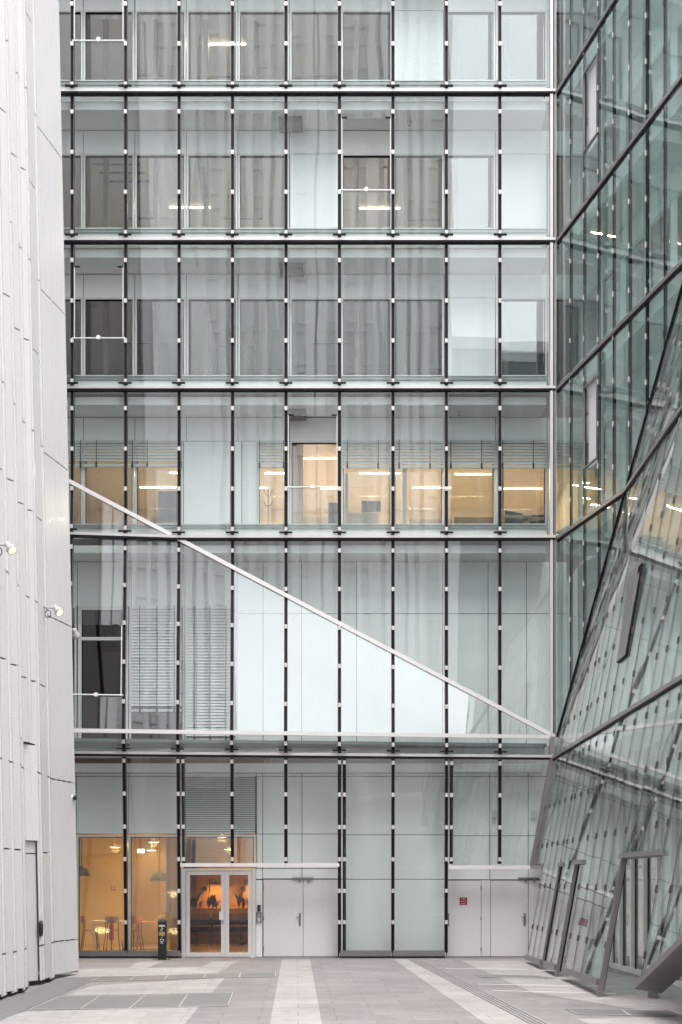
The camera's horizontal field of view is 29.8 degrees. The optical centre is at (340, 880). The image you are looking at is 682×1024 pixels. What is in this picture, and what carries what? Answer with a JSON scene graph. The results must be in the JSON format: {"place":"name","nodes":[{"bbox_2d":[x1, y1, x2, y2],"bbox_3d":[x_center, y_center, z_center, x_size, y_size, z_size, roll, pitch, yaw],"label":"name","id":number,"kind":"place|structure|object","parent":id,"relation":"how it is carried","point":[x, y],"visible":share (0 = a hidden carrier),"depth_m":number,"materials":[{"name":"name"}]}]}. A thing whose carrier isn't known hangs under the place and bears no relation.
{"place":"outdoors","nodes":[
{"label":"outdoors","id":0,"kind":"place"},
{"bbox_2d":[0,0,78,996],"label":"white building","id":1,"kind":"structure","parent":0,"point":[38,900],"depth_m":25.44,"materials":[{"name":"grey"}]},
{"bbox_2d":[26,854,42,980],"bbox_3d":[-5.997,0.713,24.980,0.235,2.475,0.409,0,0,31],"label":"door","id":2,"kind":"structure","parent":1,"relation":"in","point":[30,858],"depth_m":25.04,"materials":[{"name":"grey"}]},
{"bbox_2d":[0,942,681,1023],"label":"ground","id":3,"kind":"structure","parent":0,"point":[370,991],"depth_m":23.97,"materials":[{"name":"stone"}]},
{"bbox_2d":[0,977,98,1020],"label":"grate strip","id":4,"kind":"object","parent":3,"relation":"on","point":[12,1006],"visible":1,"depth_m":22.66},
{"bbox_2d":[29,996,98,1009],"bbox_3d":[-4.566,2.039,21.500,0.828,0.010,2.360,0,0,0],"label":"floor grate","id":5,"kind":"object","parent":3,"relation":"on","point":[67,1002],"visible":1,"depth_m":21.30,"materials":[{"name":"metal"}]},
{"bbox_2d":[0,1007,198,1023],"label":"paving strip","id":6,"kind":"object","parent":3,"relation":"on","point":[182,1015],"visible":1,"depth_m":19.34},
{"bbox_2d":[80,995,143,1008],"bbox_3d":[-3.824,2.039,21.597,0.792,0.010,2.380,0,0,-3],"label":"floor grate","id":7,"kind":"object","parent":3,"relation":"on","point":[116,1002],"visible":1,"depth_m":21.48,"materials":[{"name":"metal"}]},
{"bbox_2d":[90,976,133,981],"bbox_3d":[-4.719,2.039,26.779,0.792,0.010,1.519,0,0,0],"label":"floor grate","id":8,"kind":"object","parent":3,"relation":"on","point":[115,978],"visible":1,"depth_m":26.76,"materials":[{"name":"metal"}]},
{"bbox_2d":[67,978,224,995],"bbox_3d":[-3.632,2.046,24.929,2.540,0.001,4.222,0,0,0],"label":"paving strip","id":9,"kind":"object","parent":3,"relation":"on","point":[190,986],"visible":1,"depth_m":24.37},
{"bbox_2d":[64,966,229,977],"bbox_3d":[-4.254,2.046,28.865,3.958,0.001,2.810,0,0,-13],"label":"paving strip","id":10,"kind":"object","parent":3,"relation":"on","point":[137,971],"visible":1,"depth_m":28.95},
{"bbox_2d":[130,975,166,980],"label":"floor grate","id":11,"kind":"object","parent":3,"relation":"on","point":[149,977],"visible":1,"depth_m":27.04,"materials":[{"name":"metal"}]},
{"bbox_2d":[129,994,186,1008],"bbox_3d":[-3.077,2.039,21.777,0.784,0.010,2.530,0,0,-3],"label":"floor grate","id":12,"kind":"object","parent":3,"relation":"on","point":[162,1001],"visible":1,"depth_m":21.66,"materials":[{"name":"metal"}]},
{"bbox_2d":[153,920,169,959],"bbox_3d":[-4.663,1.530,33.424,0.420,1.039,0.340,0,0,0],"label":"sign post","id":13,"kind":"object","parent":3,"relation":"on","point":[162,939],"visible":1,"depth_m":33.35,"materials":[{"name":"black"}]},
{"bbox_2d":[165,974,204,979],"bbox_3d":[-3.311,2.039,27.318,0.807,0.010,1.526,0,0,-4],"label":"floor grate","id":14,"kind":"object","parent":3,"relation":"on","point":[184,976],"visible":1,"depth_m":27.32,"materials":[{"name":"metal"}]},
{"bbox_2d":[179,992,232,1007],"bbox_3d":[-2.308,2.039,22.040,0.814,0.010,2.714,0,0,-3],"label":"floor grate","id":15,"kind":"object","parent":3,"relation":"on","point":[206,999],"visible":1,"depth_m":21.84,"materials":[{"name":"metal"}]},
{"bbox_2d":[201,961,237,967],"bbox_3d":[-2.958,2.042,31.381,0.713,0.001,2.408,0,0,0],"label":"paving strip","id":16,"kind":"object","parent":3,"relation":"on","point":[221,964],"visible":1,"depth_m":31.31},
{"bbox_2d":[203,973,239,977],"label":"floor grate","id":17,"kind":"object","parent":3,"relation":"on","point":[224,975],"visible":1,"depth_m":27.61,"materials":[{"name":"metal"}]},
{"bbox_2d":[240,972,275,976],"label":"floor grate","id":18,"kind":"object","parent":3,"relation":"on","point":[261,974],"visible":1,"depth_m":27.91,"materials":[{"name":"metal"}]},
{"bbox_2d":[270,959,321,1023],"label":"paving strip","id":19,"kind":"object","parent":3,"relation":"on","point":[295,1001],"visible":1,"depth_m":22.68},
{"bbox_2d":[59,0,681,957],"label":"office building","id":20,"kind":"structure","parent":3,"relation":"on","point":[341,736],"depth_m":34.81,"materials":[{"name":"clear glass"}]},
{"bbox_2d":[59,10,82,79],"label":"window","id":21,"kind":"structure","parent":20,"relation":"in","point":[61,12],"depth_m":34.78,"materials":[{"name":"white metal"}]},
{"bbox_2d":[62,153,82,227],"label":"window","id":22,"kind":"structure","parent":20,"relation":"in","point":[64,155],"depth_m":34.78,"materials":[{"name":"white metal"}]},
{"bbox_2d":[65,297,82,374],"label":"window","id":23,"kind":"structure","parent":20,"relation":"in","point":[80,299],"depth_m":34.78,"materials":[{"name":"white metal"}]},
{"bbox_2d":[73,606,76,737],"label":"window","id":24,"kind":"structure","parent":20,"relation":"in","point":[74,607],"depth_m":34.80,"materials":[{"name":"white metal"}]},
{"bbox_2d":[68,440,82,523],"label":"window","id":25,"kind":"structure","parent":20,"relation":"in","point":[78,443],"depth_m":34.73,"materials":[{"name":"white metal"}]},
{"bbox_2d":[76,835,127,949],"bbox_3d":[-6.432,0.354,34.513,1.380,3.192,0.110,0,0,0],"label":"window","id":26,"kind":"structure","parent":20,"relation":"in","point":[78,837],"depth_m":34.47,"materials":[{"name":"white metal"}]},
{"bbox_2d":[78,606,127,738],"bbox_3d":[-6.470,-5.560,34.833,1.349,3.800,0.110,0,0,0],"label":"window","id":27,"kind":"structure","parent":20,"relation":"in","point":[80,608],"depth_m":34.78,"materials":[{"name":"white metal"}]},
{"bbox_2d":[91,920,123,949],"bbox_3d":[-6.765,1.594,37.273,0.880,0.888,0.700,0,0,0],"label":"cafe table","id":28,"kind":"object","parent":20,"relation":"on","point":[120,921],"visible":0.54,"depth_m":36.93,"materials":[{"name":"white wood"}]},
{"bbox_2d":[83,10,134,79],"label":"window","id":29,"kind":"structure","parent":20,"relation":"in","point":[85,12],"depth_m":34.78,"materials":[{"name":"white metal"}]},
{"bbox_2d":[83,153,134,227],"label":"window","id":30,"kind":"structure","parent":20,"relation":"in","point":[85,155],"depth_m":34.78,"materials":[{"name":"white metal"}]},
{"bbox_2d":[83,297,134,374],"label":"window","id":31,"kind":"structure","parent":20,"relation":"in","point":[85,299],"depth_m":34.78,"materials":[{"name":"white metal"}]},
{"bbox_2d":[83,440,134,523],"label":"window","id":32,"kind":"structure","parent":20,"relation":"in","point":[87,444],"depth_m":34.71,"materials":[{"name":"white metal"}]},
{"bbox_2d":[103,916,122,949],"bbox_3d":[-6.615,1.537,37.166,0.524,1.030,0.537,0,0,0],"label":"cafe chair","id":33,"kind":"object","parent":20,"relation":"on","point":[112,918],"visible":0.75,"depth_m":36.96,"materials":[{"name":"brown wood"}]},
{"bbox_2d":[128,835,182,949],"bbox_3d":[-4.995,0.354,34.513,1.448,3.192,0.110,0,0,0],"label":"window","id":34,"kind":"structure","parent":20,"relation":"in","point":[130,837],"depth_m":34.46,"materials":[{"name":"white metal"}]},
{"bbox_2d":[129,606,184,738],"bbox_3d":[-5.000,-5.560,34.768,1.498,3.800,0.240,0,0,0],"label":"window","id":35,"kind":"structure","parent":20,"relation":"in","point":[151,628],"depth_m":34.71,"materials":[{"name":"metal"}]},
{"bbox_2d":[149,834,165,880],"bbox_3d":[-5.251,-0.690,37.108,0.590,1.380,0.590,0,0,0],"label":"pendant lamp","id":36,"kind":"object","parent":20,"relation":"hanging from","point":[159,875],"visible":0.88,"depth_m":36.91,"materials":[{"name":"grey"}]},
{"bbox_2d":[134,440,182,523],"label":"window","id":37,"kind":"structure","parent":20,"relation":"in","point":[139,444],"depth_m":34.71,"materials":[{"name":"white metal"}]},
{"bbox_2d":[135,10,185,79],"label":"window","id":38,"kind":"structure","parent":20,"relation":"in","point":[137,12],"depth_m":34.78,"materials":[{"name":"white metal"}]},
{"bbox_2d":[135,153,185,227],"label":"window","id":39,"kind":"structure","parent":20,"relation":"in","point":[137,155],"depth_m":34.78,"materials":[{"name":"white metal"}]},
{"bbox_2d":[135,297,185,374],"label":"window","id":40,"kind":"structure","parent":20,"relation":"in","point":[137,299],"depth_m":34.78,"materials":[{"name":"white metal"}]},
{"bbox_2d":[158,491,176,523],"bbox_3d":[-4.769,-10.230,36.338,0.835,1.638,0.060,0,0,0],"label":"office screen","id":41,"kind":"object","parent":20,"relation":"in","point":[167,506],"visible":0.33,"depth_m":36.31,"materials":[{"name":"metal"}]},
{"bbox_2d":[195,913,212,944],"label":"cafe chair","id":42,"kind":"object","parent":20,"relation":"on","point":[203,916],"visible":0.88,"depth_m":40.40,"materials":[{"name":"brown wood"}]},
{"bbox_2d":[186,871,224,956],"bbox_3d":[-3.644,0.885,34.450,1.046,2.299,0.125,0,0,0],"label":"door","id":43,"kind":"structure","parent":20,"relation":"in","point":[221,913],"depth_m":34.45,"materials":[{"name":"white metal"}]},
{"bbox_2d":[185,606,236,739],"bbox_3d":[-3.528,-5.560,34.768,1.406,3.800,0.240,0,0,0],"label":"window","id":44,"kind":"structure","parent":20,"relation":"in","point":[207,628],"depth_m":34.71,"materials":[{"name":"metal"}]},
{"bbox_2d":[187,10,237,79],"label":"window","id":45,"kind":"structure","parent":20,"relation":"in","point":[189,12],"depth_m":34.79,"materials":[{"name":"white metal"}]},
{"bbox_2d":[187,153,237,227],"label":"window","id":46,"kind":"structure","parent":20,"relation":"in","point":[189,155],"depth_m":34.79,"materials":[{"name":"white metal"}]},
{"bbox_2d":[187,297,237,374],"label":"window","id":47,"kind":"structure","parent":20,"relation":"in","point":[189,299],"depth_m":34.79,"materials":[{"name":"white metal"}]},
{"bbox_2d":[190,908,247,943],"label":"bar counter","id":48,"kind":"object","parent":20,"relation":"on","point":[234,937],"visible":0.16,"depth_m":41.41,"materials":[{"name":"brown wood"}]},
{"bbox_2d":[186,835,255,862],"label":"window","id":49,"kind":"structure","parent":20,"relation":"in","point":[254,836],"depth_m":34.46,"materials":[{"name":"white metal"}]},
{"bbox_2d":[229,913,243,945],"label":"cafe chair","id":50,"kind":"object","parent":20,"relation":"on","point":[234,916],"visible":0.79,"depth_m":40.38,"materials":[{"name":"brown wood"}]},
{"bbox_2d":[225,871,251,956],"bbox_3d":[-2.756,0.885,34.483,0.717,2.299,0.060,0,0,0],"label":"door","id":51,"kind":"structure","parent":20,"relation":"in","point":[227,954],"depth_m":34.45,"materials":[{"name":"white metal"}]},
{"bbox_2d":[238,10,288,79],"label":"window","id":52,"kind":"structure","parent":20,"relation":"in","point":[240,12],"depth_m":34.78,"materials":[{"name":"white metal"}]},
{"bbox_2d":[238,153,288,227],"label":"window","id":53,"kind":"structure","parent":20,"relation":"in","point":[240,155],"depth_m":34.78,"materials":[{"name":"white metal"}]},
{"bbox_2d":[238,297,288,374],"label":"window","id":54,"kind":"structure","parent":20,"relation":"in","point":[240,299],"depth_m":34.78,"materials":[{"name":"white metal"}]},
{"bbox_2d":[257,440,288,523],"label":"window","id":55,"kind":"structure","parent":20,"relation":"in","point":[261,444],"depth_m":34.71,"materials":[{"name":"white metal"}]},
{"bbox_2d":[263,880,302,955],"bbox_3d":[-1.562,0.997,34.463,1.077,2.066,0.069,0,0,0],"label":"door","id":56,"kind":"structure","parent":20,"relation":"in","point":[282,899],"depth_m":34.45,"materials":[{"name":"metal"}]},
{"bbox_2d":[279,116,302,132],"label":"soffit unit","id":57,"kind":"structure","parent":20,"relation":"attached to","point":[295,124],"depth_m":34.31,"materials":[{"name":"grey"}]},
{"bbox_2d":[279,263,303,276],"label":"soffit unit","id":58,"kind":"structure","parent":20,"relation":"attached to","point":[295,270],"depth_m":34.32,"materials":[{"name":"grey"}]},
{"bbox_2d":[283,409,306,420],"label":"soffit unit","id":59,"kind":"structure","parent":20,"relation":"attached to","point":[300,415],"depth_m":34.26,"materials":[{"name":"grey"}]},
{"bbox_2d":[290,10,337,79],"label":"window","id":60,"kind":"structure","parent":20,"relation":"in","point":[292,12],"depth_m":34.78,"materials":[{"name":"white metal"}]},
{"bbox_2d":[290,297,337,374],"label":"window","id":61,"kind":"structure","parent":20,"relation":"in","point":[291,298],"depth_m":34.78,"materials":[{"name":"white metal"}]},
{"bbox_2d":[290,441,337,523],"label":"window","id":62,"kind":"structure","parent":20,"relation":"in","point":[291,442],"depth_m":34.78,"materials":[{"name":"white metal"}]},
{"bbox_2d":[303,517,327,523],"bbox_3d":[-0.874,-10.060,37.950,1.006,1.298,0.515,0,0,0],"label":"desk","id":63,"kind":"object","parent":20,"relation":"in","point":[315,520],"visible":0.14,"depth_m":37.69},
{"bbox_2d":[296,880,337,955],"bbox_3d":[-0.647,0.997,34.440,1.122,2.066,0.116,0,0,0],"label":"door","id":64,"kind":"structure","parent":20,"relation":"in","point":[320,897],"depth_m":34.45,"materials":[{"name":"metal"}]},
{"bbox_2d":[328,503,337,523],"bbox_3d":[-0.192,-10.008,35.938,0.323,1.194,0.060,0,0,0],"label":"office screen","id":65,"kind":"object","parent":20,"relation":"in","point":[332,513],"visible":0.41,"depth_m":35.91,"materials":[{"name":"metal"}]},
{"bbox_2d":[348,513,377,523],"bbox_3d":[0.569,-9.922,36.550,0.932,1.021,0.515,0,0,0],"label":"office cupboard","id":66,"kind":"object","parent":20,"relation":"in","point":[362,518],"visible":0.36,"depth_m":36.29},
{"bbox_2d":[362,501,380,512],"bbox_3d":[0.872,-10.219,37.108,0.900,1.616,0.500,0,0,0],"label":"monitor","id":67,"kind":"object","parent":66,"relation":"on","point":[370,506],"visible":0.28,"depth_m":37.11,"materials":[{"name":"grey"}]},
{"bbox_2d":[341,10,390,79],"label":"window","id":68,"kind":"structure","parent":20,"relation":"in","point":[343,12],"depth_m":34.78,"materials":[{"name":"white metal"}]},
{"bbox_2d":[341,153,390,227],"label":"window","id":69,"kind":"structure","parent":20,"relation":"in","point":[343,155],"depth_m":34.78,"materials":[{"name":"white metal"}]},
{"bbox_2d":[341,297,390,374],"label":"window","id":70,"kind":"structure","parent":20,"relation":"in","point":[343,299],"depth_m":34.78,"materials":[{"name":"white metal"}]},
{"bbox_2d":[341,440,390,523],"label":"window","id":71,"kind":"structure","parent":20,"relation":"in","point":[345,444],"depth_m":34.71,"materials":[{"name":"white metal"}]},
{"bbox_2d":[395,153,443,227],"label":"window","id":72,"kind":"structure","parent":20,"relation":"in","point":[397,155],"depth_m":34.78,"materials":[{"name":"white metal"}]},
{"bbox_2d":[395,297,443,374],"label":"window","id":73,"kind":"structure","parent":20,"relation":"in","point":[441,299],"depth_m":34.78,"materials":[{"name":"white metal"}]},
{"bbox_2d":[395,440,443,523],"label":"window","id":74,"kind":"structure","parent":20,"relation":"in","point":[399,444],"depth_m":34.71,"materials":[{"name":"white metal"}]},
{"bbox_2d":[409,519,451,523],"bbox_3d":[2.716,-10.176,38.950,1.290,1.530,0.515,0,0,0],"label":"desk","id":75,"kind":"object","parent":20,"relation":"in","point":[424,521],"visible":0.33,"depth_m":38.69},
{"bbox_2d":[447,881,481,955],"bbox_3d":[3.279,1.009,34.440,1.000,2.042,0.116,0,0,0],"label":"door","id":76,"kind":"structure","parent":20,"relation":"in","point":[464,921],"depth_m":34.45,"materials":[{"name":"metal"}]},
{"bbox_2d":[448,10,494,79],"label":"window","id":77,"kind":"structure","parent":20,"relation":"in","point":[450,12],"depth_m":34.79,"materials":[{"name":"white metal"}]},
{"bbox_2d":[448,153,494,227],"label":"window","id":78,"kind":"structure","parent":20,"relation":"in","point":[450,155],"depth_m":34.79,"materials":[{"name":"white metal"}]},
{"bbox_2d":[448,440,495,523],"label":"window","id":79,"kind":"structure","parent":20,"relation":"in","point":[452,444],"depth_m":34.71,"materials":[{"name":"white metal"}]},
{"bbox_2d":[452,517,527,523],"bbox_3d":[4.644,-10.088,38.150,2.603,1.355,0.515,0,0,0],"label":"desk","id":80,"kind":"object","parent":20,"relation":"in","point":[472,520],"visible":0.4,"depth_m":37.89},
{"bbox_2d":[491,881,527,955],"bbox_3d":[4.529,1.009,34.440,1.000,2.042,0.116,0,0,0],"label":"door","id":81,"kind":"structure","parent":20,"relation":"in","point":[509,899],"depth_m":34.45,"materials":[{"name":"metal"}]},
{"bbox_2d":[502,510,531,523],"bbox_3d":[4.827,-9.857,35.708,0.900,0.891,0.500,0,0,0],"label":"monitor","id":82,"kind":"object","parent":20,"relation":"on","point":[510,517],"visible":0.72,"depth_m":35.65,"materials":[{"name":"grey"}]},
{"bbox_2d":[496,10,546,102],"bbox_3d":[4.902,-22.410,34.833,1.380,2.479,0.110,0,0,0],"label":"window","id":83,"kind":"structure","parent":20,"relation":"in","point":[504,12],"depth_m":34.78,"materials":[{"name":"white metal"}]},
{"bbox_2d":[496,297,546,385],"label":"window","id":84,"kind":"structure","parent":20,"relation":"in","point":[544,299],"depth_m":34.78,"materials":[{"name":"white metal"}]},
{"bbox_2d":[496,440,547,533],"bbox_3d":[4.902,-10.702,34.768,1.390,2.501,0.240,0,0,0],"label":"window","id":85,"kind":"structure","parent":20,"relation":"in","point":[506,444],"depth_m":34.71,"materials":[{"name":"metal"}]},
{"bbox_2d":[523,515,543,523],"bbox_3d":[5.536,-9.849,35.908,0.900,0.875,0.500,0,0,0],"label":"monitor","id":86,"kind":"object","parent":20,"relation":"on","point":[536,519],"visible":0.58,"depth_m":35.89,"materials":[{"name":"grey"}]},
{"bbox_2d":[547,10,596,103],"bbox_3d":[6.302,-22.410,34.833,1.380,2.479,0.110,0,0,0],"label":"window","id":87,"kind":"structure","parent":20,"relation":"in","point":[558,12],"depth_m":34.81,"materials":[{"name":"white metal"}]},
{"bbox_2d":[547,153,596,246],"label":"window","id":88,"kind":"structure","parent":20,"relation":"in","point":[558,155],"depth_m":34.81,"materials":[{"name":"white metal"}]},
{"bbox_2d":[547,297,596,385],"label":"window","id":89,"kind":"structure","parent":20,"relation":"in","point":[557,298],"depth_m":34.81,"materials":[{"name":"white metal"}]},
{"bbox_2d":[547,440,596,533],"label":"window","id":90,"kind":"structure","parent":20,"relation":"in","point":[560,444],"depth_m":34.71,"materials":[{"name":"white metal"}]},
{"bbox_2d":[394,959,549,1023],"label":"paving strip","id":91,"kind":"object","parent":3,"relation":"on","point":[483,1010],"visible":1,"depth_m":22.11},
{"bbox_2d":[408,959,547,1023],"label":"tactile strip","id":92,"kind":"object","parent":91,"relation":"on","point":[482,995],"visible":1,"depth_m":22.59,"materials":[{"name":"grey"}]},
{"bbox_2d":[461,960,681,1016],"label":"paving strip","id":93,"kind":"object","parent":3,"relation":"on","point":[627,994],"visible":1,"depth_m":24.60,"materials":[{"name":"stone"}]},
{"bbox_2d":[476,974,557,978],"bbox_3d":[3.690,2.039,27.323,2.014,0.010,0.845,0,0,23],"label":"floor grate","id":94,"kind":"object","parent":93,"relation":"on","point":[510,976],"visible":1,"depth_m":27.32,"materials":[{"name":"metal"}]},
{"bbox_2d":[565,1008,629,1014],"bbox_3d":[4.009,2.039,19.994,0.862,0.010,1.047,0,0,0],"label":"floor grate","id":95,"kind":"object","parent":3,"relation":"on","point":[583,1011],"visible":1,"depth_m":20.00,"materials":[{"name":"metal"}]},
{"bbox_2d":[524,0,681,998],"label":"glass wing","id":96,"kind":"structure","parent":3,"relation":"on","point":[625,64],"depth_m":29.93,"materials":[{"name":"glass"}]},
{"bbox_2d":[582,285,597,358],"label":"window","id":97,"kind":"structure","parent":96,"relation":"in","point":[593,292],"depth_m":34.45,"materials":[{"name":"white metal"}]},
{"bbox_2d":[605,869,612,963],"bbox_3d":[6.329,0.835,30.496,0.173,2.230,0.601,0,0,0],"label":"door","id":98,"kind":"structure","parent":96,"relation":"in","point":[607,921],"depth_m":30.25,"materials":[{"name":"white metal"}]},
{"bbox_2d":[603,413,619,498],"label":"window","id":99,"kind":"structure","parent":96,"relation":"in","point":[607,425],"depth_m":33.60,"materials":[{"name":"white metal"}]},
{"bbox_2d":[603,260,619,337],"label":"window","id":100,"kind":"structure","parent":96,"relation":"in","point":[610,273],"depth_m":33.60,"materials":[{"name":"white metal"}]},
{"bbox_2d":[603,107,619,175],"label":"window","id":101,"kind":"structure","parent":96,"relation":"in","point":[608,125],"depth_m":33.60,"materials":[{"name":"white metal"}]},
{"bbox_2d":[626,553,644,707],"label":"window","id":102,"kind":"structure","parent":96,"relation":"in","point":[642,557],"depth_m":31.65,"materials":[{"name":"white metal"}]},
{"bbox_2d":[626,392,644,480],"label":"window","id":103,"kind":"structure","parent":96,"relation":"in","point":[641,396],"depth_m":32.24,"materials":[{"name":"white metal"}]},
{"bbox_2d":[626,233,644,313],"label":"window","id":104,"kind":"structure","parent":96,"relation":"in","point":[642,237],"depth_m":32.03,"materials":[{"name":"white metal"}]},
{"bbox_2d":[626,72,644,145],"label":"window","id":105,"kind":"structure","parent":96,"relation":"in","point":[642,77],"depth_m":31.82,"materials":[{"name":"white metal"}]},
{"bbox_2d":[650,538,670,690],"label":"window","id":106,"kind":"structure","parent":96,"relation":"in","point":[661,546],"depth_m":30.87,"materials":[{"name":"white metal"}]},
{"bbox_2d":[650,203,670,289],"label":"window","id":107,"kind":"structure","parent":96,"relation":"in","point":[661,215],"depth_m":30.87,"materials":[{"name":"white metal"}]},
{"bbox_2d":[650,35,670,113],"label":"window","id":108,"kind":"structure","parent":96,"relation":"in","point":[660,52],"depth_m":30.84,"materials":[{"name":"white metal"}]},
{"bbox_2d":[677,532,681,675],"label":"window","id":109,"kind":"structure","parent":96,"relation":"in","point":[678,553],"depth_m":29.50,"materials":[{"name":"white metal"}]},
{"bbox_2d":[677,190,681,261],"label":"window","id":110,"kind":"structure","parent":96,"relation":"in","point":[679,195],"depth_m":29.50,"materials":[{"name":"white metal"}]},
{"bbox_2d":[677,20,681,77],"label":"window","id":111,"kind":"structure","parent":96,"relation":"in","point":[679,25],"depth_m":29.50,"materials":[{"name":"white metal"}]},
{"bbox_2d":[576,1017,681,1023],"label":"paving strip","id":112,"kind":"object","parent":3,"relation":"on","point":[660,1020],"visible":1,"depth_m":18.76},
{"bbox_2d":[622,1009,680,1015],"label":"floor grate","id":113,"kind":"object","parent":3,"relation":"on","point":[634,1012],"visible":1,"depth_m":19.85,"materials":[{"name":"metal"}]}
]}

